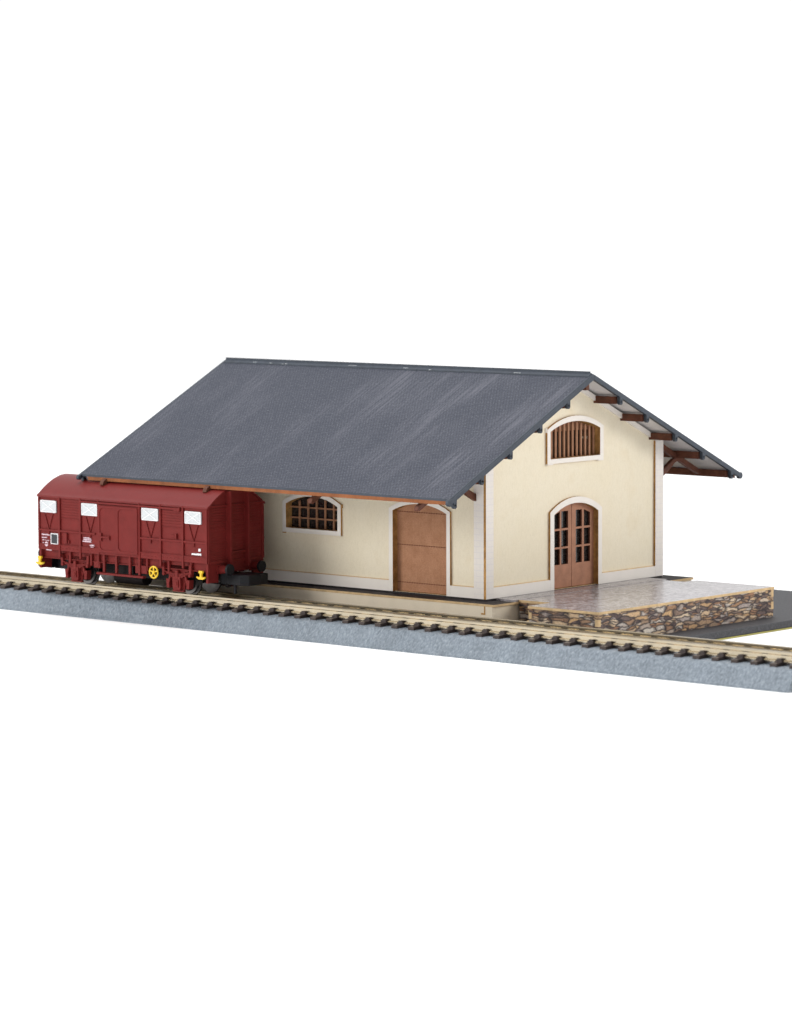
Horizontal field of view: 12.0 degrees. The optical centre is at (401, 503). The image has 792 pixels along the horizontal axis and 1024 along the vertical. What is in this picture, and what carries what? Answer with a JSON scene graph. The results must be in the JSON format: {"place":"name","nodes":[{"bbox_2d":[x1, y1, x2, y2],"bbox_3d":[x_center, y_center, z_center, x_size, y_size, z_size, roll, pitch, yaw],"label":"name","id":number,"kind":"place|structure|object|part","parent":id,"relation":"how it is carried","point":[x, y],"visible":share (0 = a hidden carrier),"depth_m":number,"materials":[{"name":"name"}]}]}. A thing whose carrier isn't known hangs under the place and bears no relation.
{"place":"outdoors","nodes":[
{"label":"outdoors","id":0,"kind":"place"},
{"bbox_2d":[0,356,791,1023],"bbox_3d":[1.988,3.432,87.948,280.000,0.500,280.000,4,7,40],"label":"tabletop","id":1,"kind":"object","parent":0,"point":[196,826],"visible":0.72,"depth_m":64.97,"materials":[{"name":"white"}]},
{"bbox_2d":[0,570,791,692],"bbox_3d":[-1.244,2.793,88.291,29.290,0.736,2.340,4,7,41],"label":"model track","id":2,"kind":"structure","parent":1,"relation":"on","point":[755,666],"depth_m":86.01,"materials":[{"name":"grey gravel"}]},
{"bbox_2d":[36,473,267,593],"bbox_3d":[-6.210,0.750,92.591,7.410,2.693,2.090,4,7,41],"label":"goods wagon","id":3,"kind":"object","parent":2,"relation":"on","point":[191,540],"visible":0.99,"depth_m":91.34,"materials":[{"name":"metal"}]},
{"bbox_3d":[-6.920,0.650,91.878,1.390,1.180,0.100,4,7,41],"label":"sliding door","id":4,"kind":"part","parent":3,"relation":"part of","materials":[{"name":"red metal"}]},
{"bbox_2d":[663,589,791,639],"bbox_3d":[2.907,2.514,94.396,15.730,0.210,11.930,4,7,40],"label":"base board","id":5,"kind":"object","parent":1,"relation":"on","point":[780,619],"visible":0.06,"depth_m":88.96,"materials":[{"name":"grey"}]},
{"bbox_2d":[76,357,742,620],"bbox_3d":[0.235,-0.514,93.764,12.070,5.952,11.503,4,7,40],"label":"goods shed","id":6,"kind":"structure","parent":5,"relation":"on","point":[468,491],"depth_m":90.57,"materials":[{"name":"beige plastic"}]},
{"bbox_2d":[282,494,342,535],"bbox_3d":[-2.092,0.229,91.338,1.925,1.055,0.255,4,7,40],"label":"window","id":7,"kind":"structure","parent":6,"relation":"in","point":[325,515],"depth_m":91.48,"materials":[{"name":"brown wood"}]},
{"bbox_2d":[389,502,451,595],"bbox_3d":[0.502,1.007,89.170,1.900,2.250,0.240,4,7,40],"label":"plank door","id":8,"kind":"structure","parent":6,"relation":"in","point":[423,536],"depth_m":89.27,"materials":[{"name":"brown wood"}]},
{"bbox_2d":[545,415,603,464],"bbox_3d":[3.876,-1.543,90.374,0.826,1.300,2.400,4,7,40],"label":"louvre window","id":9,"kind":"structure","parent":6,"relation":"in","point":[564,436],"depth_m":90.41,"materials":[{"name":"brown wood"}]},
{"bbox_2d":[548,496,601,590],"bbox_3d":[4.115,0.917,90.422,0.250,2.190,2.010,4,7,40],"label":"double door","id":10,"kind":"structure","parent":6,"relation":"in","point":[574,528],"depth_m":90.52,"materials":[{"name":"brown wood"}]},
{"bbox_2d":[496,578,773,633],"bbox_3d":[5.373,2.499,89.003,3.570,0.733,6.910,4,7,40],"label":"loading platform","id":11,"kind":"structure","parent":5,"relation":"on","point":[654,605],"depth_m":88.07,"materials":[{"name":"stone"}]},
{"bbox_2d":[0,0,791,359],"label":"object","id":12,"kind":"structure","parent":0,"point":[179,178],"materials":[{"name":"white"}]}
]}

